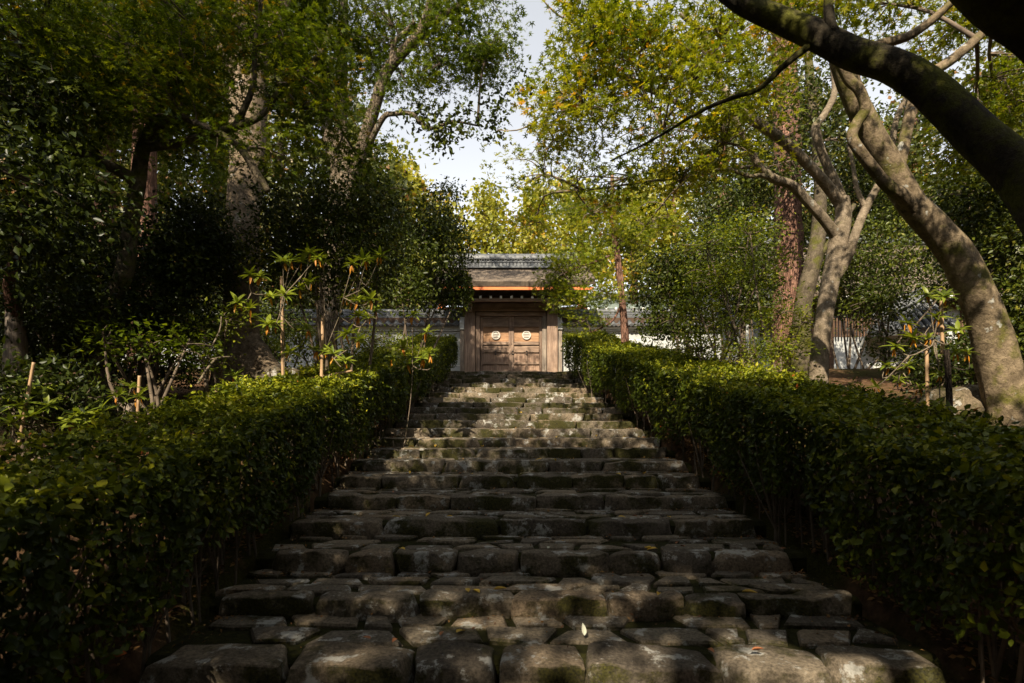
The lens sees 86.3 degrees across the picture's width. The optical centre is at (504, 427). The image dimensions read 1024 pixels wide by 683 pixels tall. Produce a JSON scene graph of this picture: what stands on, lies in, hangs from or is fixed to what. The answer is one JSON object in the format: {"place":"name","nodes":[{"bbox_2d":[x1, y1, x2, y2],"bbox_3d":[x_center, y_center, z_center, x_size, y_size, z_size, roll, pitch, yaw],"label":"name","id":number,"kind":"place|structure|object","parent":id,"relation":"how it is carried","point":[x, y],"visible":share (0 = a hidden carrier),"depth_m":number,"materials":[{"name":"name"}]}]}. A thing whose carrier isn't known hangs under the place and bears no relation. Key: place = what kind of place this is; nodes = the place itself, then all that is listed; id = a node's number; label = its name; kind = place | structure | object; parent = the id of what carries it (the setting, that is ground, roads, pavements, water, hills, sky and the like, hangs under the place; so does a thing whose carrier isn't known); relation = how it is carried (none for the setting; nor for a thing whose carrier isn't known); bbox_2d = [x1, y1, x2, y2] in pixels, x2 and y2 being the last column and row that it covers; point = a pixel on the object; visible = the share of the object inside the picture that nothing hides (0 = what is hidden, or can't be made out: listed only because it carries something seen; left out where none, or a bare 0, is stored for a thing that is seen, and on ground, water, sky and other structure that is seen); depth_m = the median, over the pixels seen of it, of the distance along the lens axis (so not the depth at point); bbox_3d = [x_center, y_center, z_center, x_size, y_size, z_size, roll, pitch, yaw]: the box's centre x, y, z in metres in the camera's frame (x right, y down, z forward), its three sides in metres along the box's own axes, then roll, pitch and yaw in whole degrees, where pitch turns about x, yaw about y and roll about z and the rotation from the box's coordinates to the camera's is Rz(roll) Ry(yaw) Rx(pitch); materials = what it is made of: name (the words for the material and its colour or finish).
{"place":"outdoors","nodes":[
{"label":"outdoors","id":0,"kind":"place"},
{"bbox_2d":[0,360,1023,682],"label":"ground","id":1,"kind":"structure","parent":0,"point":[892,620],"depth_m":5.05,"materials":[{"name":"brown soil"}]},
{"bbox_2d":[0,183,28,413],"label":"dead trunk","id":2,"kind":"object","parent":1,"relation":"on","point":[10,327],"visible":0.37,"depth_m":7.49,"materials":[{"name":"brown wood"}]},
{"bbox_2d":[17,362,35,447],"bbox_3d":[-4.381,-0.201,5.000,0.175,0.800,0.031,0,0,0],"label":"bamboo cane","id":3,"kind":"object","parent":1,"relation":"on","point":[29,386],"visible":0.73,"depth_m":4.99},
{"bbox_2d":[0,94,54,349],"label":"forest tree","id":4,"kind":"object","parent":1,"relation":"on","point":[12,180],"visible":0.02,"depth_m":20.27,"materials":[{"name":"green plant"}]},
{"bbox_2d":[0,374,64,490],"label":"rhododendron","id":5,"kind":"object","parent":1,"relation":"on","point":[30,413],"visible":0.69,"depth_m":5.05,"materials":[{"name":"green plant"}]},
{"bbox_2d":[0,5,94,354],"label":"forest tree","id":6,"kind":"object","parent":1,"relation":"on","point":[47,199],"visible":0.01,"depth_m":23.24,"materials":[{"name":"green plant"}]},
{"bbox_2d":[0,335,141,489],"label":"dark shrub","id":7,"kind":"object","parent":1,"relation":"on","point":[81,398],"visible":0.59,"depth_m":5.37,"materials":[{"name":"green plant"}]},
{"bbox_2d":[0,191,164,414],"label":"dark shrub","id":8,"kind":"object","parent":1,"relation":"on","point":[41,318],"visible":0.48,"depth_m":7.87,"materials":[{"name":"green plant"}]},
{"bbox_2d":[0,20,176,320],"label":"dark tree","id":9,"kind":"object","parent":1,"relation":"on","point":[48,152],"visible":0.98,"depth_m":6.57,"materials":[{"name":"green plant"}]},
{"bbox_2d":[0,299,189,364],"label":"dark shrub","id":10,"kind":"object","parent":1,"relation":"on","point":[1,348],"visible":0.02,"depth_m":13.19,"materials":[{"name":"green plant"}]},
{"bbox_2d":[69,99,124,226],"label":"forest tree","id":11,"kind":"object","parent":1,"relation":"on","point":[93,173],"depth_m":26.57,"materials":[{"name":"green plant"}]},
{"bbox_2d":[50,380,150,523],"bbox_3d":[-3.903,0.276,5.336,0.428,1.528,0.892,0,0,34],"label":"rhododendron","id":12,"kind":"object","parent":1,"relation":"on","point":[78,416],"visible":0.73,"depth_m":5.22,"materials":[{"name":"green plant"}]},
{"bbox_2d":[76,0,129,265],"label":"cedar tree","id":13,"kind":"object","parent":1,"relation":"on","point":[109,152],"visible":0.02,"depth_m":14.86,"materials":[{"name":"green plant"}]},
{"bbox_2d":[0,348,212,403],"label":"undergrowth","id":14,"kind":"object","parent":1,"relation":"on","point":[161,371],"visible":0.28,"depth_m":9.81,"materials":[{"name":"green plant"}]},
{"bbox_2d":[123,403,134,423],"bbox_3d":[-4.130,-0.081,6.003,0.122,0.388,0.129,0,0,0],"label":"boulder","id":15,"kind":"object","parent":1,"relation":"on","point":[128,406],"visible":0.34,"depth_m":5.97,"materials":[{"name":"grey stone"}]},
{"bbox_2d":[136,376,141,421],"bbox_3d":[-3.889,-0.267,5.800,0.067,0.571,0.038,0,0,0],"label":"bamboo cane","id":16,"kind":"object","parent":1,"relation":"on","point":[138,390],"visible":0.56,"depth_m":5.79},
{"bbox_2d":[97,0,186,372],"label":"cedar tree","id":17,"kind":"object","parent":1,"relation":"on","point":[151,184],"visible":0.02,"depth_m":13.38,"materials":[{"name":"brown plant"}]},
{"bbox_2d":[64,308,232,437],"bbox_3d":[-4.806,-0.630,7.471,1.928,1.976,1.612,0,0,0],"label":"leafy shrub","id":18,"kind":"object","parent":1,"relation":"on","point":[121,350],"visible":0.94,"depth_m":7.33,"materials":[{"name":"green plant"}]},
{"bbox_2d":[47,178,257,412],"bbox_3d":[-5.894,-2.268,9.284,2.946,4.182,3.076,0,0,0],"label":"dark shrub","id":19,"kind":"object","parent":1,"relation":"on","point":[195,267],"visible":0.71,"depth_m":9.02,"materials":[{"name":"green plant"}]},
{"bbox_2d":[82,50,222,307],"bbox_3d":[-13.978,-10.018,22.396,7.927,16.128,5.587,0,0,26],"label":"forest tree","id":20,"kind":"object","parent":1,"relation":"on","point":[163,187],"visible":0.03,"depth_m":22.57,"materials":[{"name":"green plant"}]},
{"bbox_2d":[0,0,369,402],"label":"old tree","id":21,"kind":"object","parent":1,"relation":"on","point":[254,348],"visible":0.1,"depth_m":10.54,"materials":[{"name":"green plant"}]},
{"bbox_2d":[0,0,413,419],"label":"shaded maple","id":22,"kind":"object","parent":1,"relation":"on","point":[173,73],"visible":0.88,"depth_m":7.35,"materials":[{"name":"green plant"}]},
{"bbox_2d":[171,297,254,434],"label":"leafy shrub","id":23,"kind":"object","parent":1,"relation":"on","point":[222,365],"visible":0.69,"depth_m":8.46,"materials":[{"name":"green plant"}]},
{"bbox_2d":[197,317,231,383],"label":"fallen branch","id":24,"kind":"object","parent":1,"relation":"on","point":[207,368],"visible":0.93,"depth_m":7.88,"materials":[{"name":"brown wood"}]},
{"bbox_2d":[171,10,272,301],"bbox_3d":[-14.314,-11.816,26.009,7.466,19.785,6.074,0,0,0],"label":"forest tree","id":25,"kind":"object","parent":1,"relation":"on","point":[221,193],"visible":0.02,"depth_m":25.44,"materials":[{"name":"green plant"}]},
{"bbox_2d":[0,331,459,682],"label":"clipped hedge","id":26,"kind":"object","parent":1,"relation":"on","point":[262,416],"visible":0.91,"depth_m":3.92,"materials":[{"name":"green plant"}]},
{"bbox_2d":[304,370,352,378],"bbox_3d":[-3.019,-0.791,8.700,0.052,0.370,1.365,0,0,42],"label":"bamboo cane","id":27,"kind":"object","parent":26,"relation":"on","point":[348,371],"visible":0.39,"depth_m":9.03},
{"bbox_2d":[332,338,337,360],"bbox_3d":[-3.227,-1.352,10.500,0.165,0.749,0.058,0,0,0],"label":"bamboo cane","id":28,"kind":"object","parent":26,"relation":"on","point":[334,343],"visible":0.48,"depth_m":10.48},
{"bbox_2d":[224,367,243,434],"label":"rhododendron","id":29,"kind":"object","parent":1,"relation":"on","point":[234,375],"visible":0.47,"depth_m":8.16,"materials":[{"name":"green plant"}]},
{"bbox_2d":[162,290,315,368],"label":"dark shrub","id":30,"kind":"object","parent":1,"relation":"on","point":[267,307],"visible":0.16,"depth_m":16.16,"materials":[{"name":"green plant"}]},
{"bbox_2d":[226,242,325,439],"bbox_3d":[-3.357,-1.089,8.256,1.682,3.301,1.208,0,0,0],"label":"rhododendron","id":31,"kind":"object","parent":1,"relation":"on","point":[284,293],"visible":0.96,"depth_m":8.16,"materials":[{"name":"green plant"}]},
{"bbox_2d":[250,366,309,384],"bbox_3d":[-3.694,-0.764,9.098,1.006,0.522,0.721,0,0,-1],"label":"boulder","id":32,"kind":"object","parent":1,"relation":"on","point":[271,370],"visible":0.27,"depth_m":8.84,"materials":[{"name":"grey stone"}]},
{"bbox_2d":[216,12,345,308],"bbox_3d":[-9.988,-10.395,24.262,6.187,16.910,5.257,0,0,0],"label":"forest tree","id":33,"kind":"object","parent":1,"relation":"on","point":[276,149],"visible":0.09,"depth_m":23.66,"materials":[{"name":"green plant"}]},
{"bbox_2d":[280,276,283,374],"bbox_3d":[-3.412,-1.496,8.400,0.076,1.666,0.056,0,0,0],"label":"bamboo cane","id":34,"kind":"object","parent":1,"relation":"on","point":[282,328],"visible":0.44,"depth_m":8.38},
{"bbox_2d":[122,309,464,370],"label":"plaster wall","id":35,"kind":"structure","parent":1,"relation":"on","point":[453,326],"depth_m":20.75,"materials":[{"name":"white paint"}]},
{"bbox_2d":[320,316,324,377],"bbox_3d":[-2.902,-1.288,8.700,0.080,0.986,0.061,0,0,0],"label":"bamboo cane","id":36,"kind":"object","parent":1,"relation":"on","point":[322,344],"visible":0.88,"depth_m":8.68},
{"bbox_2d":[222,150,424,451],"bbox_3d":[-3.095,-2.176,9.523,3.509,5.181,2.955,0,0,0],"label":"camellia","id":37,"kind":"object","parent":1,"relation":"on","point":[335,234],"visible":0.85,"depth_m":9.27,"materials":[{"name":"green plant"}]},
{"bbox_2d":[293,44,387,308],"bbox_3d":[-8.061,-10.160,25.869,5.575,16.514,7.109,0,0,-36],"label":"forest tree","id":38,"kind":"object","parent":1,"relation":"on","point":[352,96],"depth_m":25.83,"materials":[{"name":"green plant"}]},
{"bbox_2d":[260,312,422,367],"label":"undergrowth","id":39,"kind":"object","parent":1,"relation":"on","point":[301,344],"visible":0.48,"depth_m":12.19,"materials":[{"name":"green plant"}]},
{"bbox_2d":[300,245,390,459],"bbox_3d":[-2.479,-1.172,8.542,1.557,3.444,0.973,0,0,31],"label":"rhododendron","id":40,"kind":"object","parent":1,"relation":"on","point":[366,260],"visible":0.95,"depth_m":8.39,"materials":[{"name":"green plant"}]},
{"bbox_2d":[340,104,420,308],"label":"forest tree","id":41,"kind":"object","parent":1,"relation":"on","point":[390,166],"visible":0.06,"depth_m":23.57,"materials":[{"name":"green plant"}]},
{"bbox_2d":[366,139,437,298],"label":"forest tree","id":42,"kind":"object","parent":1,"relation":"on","point":[412,165],"visible":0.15,"depth_m":26.09,"materials":[{"name":"green plant"}]},
{"bbox_2d":[372,304,439,448],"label":"rhododendron","id":43,"kind":"object","parent":1,"relation":"on","point":[404,348],"visible":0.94,"depth_m":9.55,"materials":[{"name":"green plant"}]},
{"bbox_2d":[269,0,544,407],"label":"twin trunk tree","id":44,"kind":"object","parent":1,"relation":"on","point":[485,51],"visible":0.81,"depth_m":11.51,"materials":[{"name":"green plant"}]},
{"bbox_2d":[361,174,480,403],"bbox_3d":[-2.104,-3.896,14.647,2.415,6.563,3.882,0,0,35],"label":"camellia","id":45,"kind":"object","parent":1,"relation":"on","point":[425,288],"visible":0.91,"depth_m":14.50,"materials":[{"name":"green plant"}]},
{"bbox_2d":[419,188,477,306],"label":"forest tree","id":46,"kind":"object","parent":1,"relation":"on","point":[461,214],"visible":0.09,"depth_m":27.93,"materials":[{"name":"green plant"}]},
{"bbox_2d":[458,163,527,253],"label":"forest tree","id":47,"kind":"object","parent":1,"relation":"on","point":[491,214],"visible":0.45,"depth_m":32.01,"materials":[{"name":"green plant"}]},
{"bbox_2d":[0,152,1023,358],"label":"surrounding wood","id":48,"kind":"object","parent":1,"relation":"on","point":[1018,265],"depth_m":21.61,"materials":[{"name":"green plant"}]},
{"bbox_2d":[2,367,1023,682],"bbox_3d":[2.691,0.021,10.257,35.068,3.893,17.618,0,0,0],"label":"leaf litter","id":49,"kind":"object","parent":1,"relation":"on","point":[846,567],"visible":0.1,"depth_m":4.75,"materials":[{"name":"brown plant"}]},
{"bbox_2d":[479,161,564,253],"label":"forest tree","id":50,"kind":"object","parent":1,"relation":"on","point":[528,247],"visible":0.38,"depth_m":31.00,"materials":[{"name":"green plant"}]},
{"bbox_2d":[139,371,945,682],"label":"stone stairs","id":51,"kind":"structure","parent":1,"relation":"on","point":[331,643],"depth_m":4.86,"materials":[{"name":"grey stone"}]},
{"bbox_2d":[436,252,594,371],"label":"temple gate","id":52,"kind":"structure","parent":51,"relation":"on","point":[509,325],"depth_m":20.44,"materials":[{"name":"brown wood"}]},
{"bbox_2d":[481,317,510,370],"bbox_3d":[-0.313,-3.135,20.503,1.149,2.052,0.113,0,0,0],"label":"door","id":53,"kind":"structure","parent":52,"relation":"in","point":[495,331],"depth_m":20.54,"materials":[{"name":"brown wood"}]},
{"bbox_2d":[511,317,541,370],"bbox_3d":[0.837,-3.135,20.503,1.145,2.052,0.113,0,0,0],"label":"door","id":54,"kind":"structure","parent":52,"relation":"in","point":[526,332],"depth_m":20.54,"materials":[{"name":"brown wood"}]},
{"bbox_2d":[172,371,924,650],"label":"stair litter","id":55,"kind":"object","parent":51,"relation":"on","point":[705,488],"visible":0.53,"depth_m":5.44,"materials":[{"name":"brown plant"}]},
{"bbox_2d":[582,623,586,634],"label":"fallen leaf","id":56,"kind":"object","parent":51,"relation":"on","point":[584,631],"visible":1,"depth_m":3.81,"materials":[{"name":"yellow plant"}]},
{"bbox_2d":[742,589,756,592],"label":"fallen leaf","id":57,"kind":"object","parent":51,"relation":"on","point":[747,590],"visible":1,"depth_m":4.34,"materials":[{"name":"plant"}]},
{"bbox_2d":[531,160,626,308],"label":"forest tree","id":58,"kind":"object","parent":1,"relation":"on","point":[561,233],"visible":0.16,"depth_m":29.71,"materials":[{"name":"green plant"}]},
{"bbox_2d":[523,175,666,393],"bbox_3d":[2.661,-3.982,15.566,4.163,6.439,2.785,0,0,-22],"label":"maple","id":59,"kind":"object","parent":1,"relation":"on","point":[560,284],"visible":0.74,"depth_m":15.14,"materials":[{"name":"green plant"}]},
{"bbox_2d":[577,293,671,308],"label":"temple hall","id":60,"kind":"structure","parent":1,"relation":"on","point":[614,305],"depth_m":27.55,"materials":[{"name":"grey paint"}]},
{"bbox_2d":[580,164,677,303],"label":"forest tree","id":61,"kind":"object","parent":1,"relation":"on","point":[625,272],"visible":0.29,"depth_m":27.11,"materials":[{"name":"green plant"}]},
{"bbox_2d":[626,154,712,292],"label":"forest tree","id":62,"kind":"object","parent":1,"relation":"on","point":[672,199],"visible":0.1,"depth_m":29.72,"materials":[{"name":"green plant"}]},
{"bbox_2d":[620,216,747,358],"bbox_3d":[4.366,-2.855,13.277,3.170,4.656,2.904,0,0,0],"label":"camellia","id":63,"kind":"object","parent":1,"relation":"on","point":[663,285],"visible":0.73,"depth_m":12.93,"materials":[{"name":"green plant"}]},
{"bbox_2d":[480,0,906,401],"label":"forked maple","id":64,"kind":"object","parent":1,"relation":"on","point":[614,17],"visible":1,"depth_m":7.42,"materials":[{"name":"green plant"}]},
{"bbox_2d":[666,100,773,301],"bbox_3d":[11.535,-10.132,29.028,7.046,16.477,6.232,0,0,0],"label":"forest tree","id":65,"kind":"object","parent":1,"relation":"on","point":[714,173],"visible":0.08,"depth_m":28.89,"materials":[{"name":"green plant"}]},
{"bbox_2d":[651,201,815,418],"bbox_3d":[4.359,-2.311,10.811,3.034,4.478,2.213,0,0,0],"label":"layered shrub","id":66,"kind":"object","parent":1,"relation":"on","point":[718,273],"visible":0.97,"depth_m":10.73,"materials":[{"name":"green plant"}]},
{"bbox_2d":[674,147,799,365],"bbox_3d":[6.125,-4.262,14.222,3.267,6.073,3.142,0,0,0],"label":"camellia","id":67,"kind":"object","parent":1,"relation":"on","point":[738,196],"visible":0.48,"depth_m":13.85,"materials":[{"name":"green plant"}]},
{"bbox_2d":[654,297,844,441],"bbox_3d":[4.547,-1.006,9.868,3.390,2.882,2.914,0,0,0],"label":"layered shrub","id":68,"kind":"object","parent":1,"relation":"on","point":[768,350],"visible":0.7,"depth_m":9.60,"materials":[{"name":"green plant"}]},
{"bbox_2d":[558,309,966,370],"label":"plaster wall","id":69,"kind":"structure","parent":1,"relation":"on","point":[614,326],"depth_m":20.75,"materials":[{"name":"white paint"}]},
{"bbox_2d":[730,56,829,235],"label":"forest tree","id":70,"kind":"object","parent":1,"relation":"on","point":[771,209],"visible":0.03,"depth_m":30.23,"materials":[{"name":"green plant"}]},
{"bbox_2d":[733,0,840,370],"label":"cedar tree","id":71,"kind":"object","parent":1,"relation":"on","point":[791,205],"visible":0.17,"depth_m":15.20,"materials":[{"name":"brown plant"}]},
{"bbox_2d":[560,330,1023,682],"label":"clipped hedge","id":72,"kind":"object","parent":1,"relation":"on","point":[826,413],"visible":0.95,"depth_m":4.58,"materials":[{"name":"green plant"}]},
{"bbox_2d":[610,0,1023,236],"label":"mossy bough tree","id":73,"kind":"object","parent":1,"relation":"on","point":[983,141],"visible":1,"depth_m":3.96,"materials":[{"name":"brown plant"}]},
{"bbox_2d":[715,46,926,375],"bbox_3d":[7.810,-5.341,13.729,5.607,8.482,2.932,0,0,-13],"label":"mossy tree","id":74,"kind":"object","parent":1,"relation":"on","point":[816,252],"visible":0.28,"depth_m":13.37,"materials":[{"name":"green plant"}]},
{"bbox_2d":[676,237,1002,369],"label":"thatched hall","id":75,"kind":"structure","parent":1,"relation":"on","point":[837,340],"depth_m":19.90,"materials":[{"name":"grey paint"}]},
{"bbox_2d":[801,71,899,236],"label":"forest tree","id":76,"kind":"object","parent":1,"relation":"on","point":[832,148],"visible":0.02,"depth_m":27.81,"materials":[{"name":"green plant"}]},
{"bbox_2d":[751,0,1023,426],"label":"leaning tree","id":77,"kind":"object","parent":1,"relation":"on","point":[997,361],"visible":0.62,"depth_m":6.86,"materials":[{"name":"brown plant"}]},
{"bbox_2d":[765,148,1011,368],"bbox_3d":[10.236,-4.651,15.042,5.834,6.362,3.107,0,0,23],"label":"camellia","id":78,"kind":"object","parent":1,"relation":"on","point":[887,204],"visible":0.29,"depth_m":14.81,"materials":[{"name":"green plant"}]},
{"bbox_2d":[838,204,942,381],"bbox_3d":[9.154,-3.103,12.572,2.759,4.642,3.668,0,0,18],"label":"camellia","id":79,"kind":"object","parent":1,"relation":"on","point":[906,268],"visible":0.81,"depth_m":12.57,"materials":[{"name":"green plant"}]},
{"bbox_2d":[860,285,954,368],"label":"tiled roof wing","id":80,"kind":"structure","parent":1,"relation":"on","point":[924,323],"depth_m":15.76,"materials":[{"name":"grey tile"}]},
{"bbox_2d":[854,57,972,236],"bbox_3d":[20.030,-10.270,26.744,6.992,16.708,6.245,0,0,0],"label":"forest tree","id":81,"kind":"object","parent":1,"relation":"on","point":[916,134],"visible":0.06,"depth_m":25.45,"materials":[{"name":"green plant"}]},
{"bbox_2d":[866,283,978,433],"bbox_3d":[5.283,-0.760,6.961,1.166,2.221,0.629,0,0,29],"label":"rhododendron","id":82,"kind":"object","parent":1,"relation":"on","point":[944,294],"visible":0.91,"depth_m":6.95,"materials":[{"name":"green plant"}]},
{"bbox_2d":[924,338,929,411],"bbox_3d":[5.424,-0.610,7.000,0.067,1.084,0.049,0,0,0],"label":"bamboo cane","id":83,"kind":"object","parent":82,"relation":"attached to","point":[927,394],"visible":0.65,"depth_m":6.98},
{"bbox_2d":[939,301,944,353],"bbox_3d":[5.694,-1.303,7.100,0.067,0.695,0.049,0,0,0],"label":"bamboo cane","id":84,"kind":"object","parent":82,"relation":"attached to","point":[941,327],"visible":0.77,"depth_m":7.08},
{"bbox_2d":[943,349,953,435],"bbox_3d":[5.209,-0.410,6.400,0.107,1.010,0.066,0,0,0],"label":"stake","id":85,"kind":"object","parent":1,"relation":"on","point":[948,380],"visible":0.64,"depth_m":6.38,"materials":[{"name":"brown wood"}]},
{"bbox_2d":[916,385,985,428],"bbox_3d":[6.495,-0.195,7.617,1.532,0.804,1.055,0,0,-16],"label":"boulder","id":86,"kind":"object","parent":1,"relation":"on","point":[963,395],"visible":0.18,"depth_m":7.22,"materials":[{"name":"grey stone"}]},
{"bbox_2d":[886,313,1023,398],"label":"dark shrub","id":87,"kind":"object","parent":1,"relation":"on","point":[962,377],"visible":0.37,"depth_m":8.84,"materials":[{"name":"green plant"}]},
{"bbox_2d":[894,132,1023,362],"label":"camellia","id":88,"kind":"object","parent":1,"relation":"on","point":[977,209],"visible":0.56,"depth_m":9.24,"materials":[{"name":"green plant"}]},
{"bbox_2d":[911,47,1023,232],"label":"forest tree","id":89,"kind":"object","parent":1,"relation":"on","point":[969,90],"visible":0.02,"depth_m":25.27,"materials":[{"name":"green plant"}]},
{"bbox_2d":[0,0,1023,306],"label":"sky","id":90,"kind":"structure","parent":0,"point":[465,165],"materials":[{"name":"white"}]}
]}

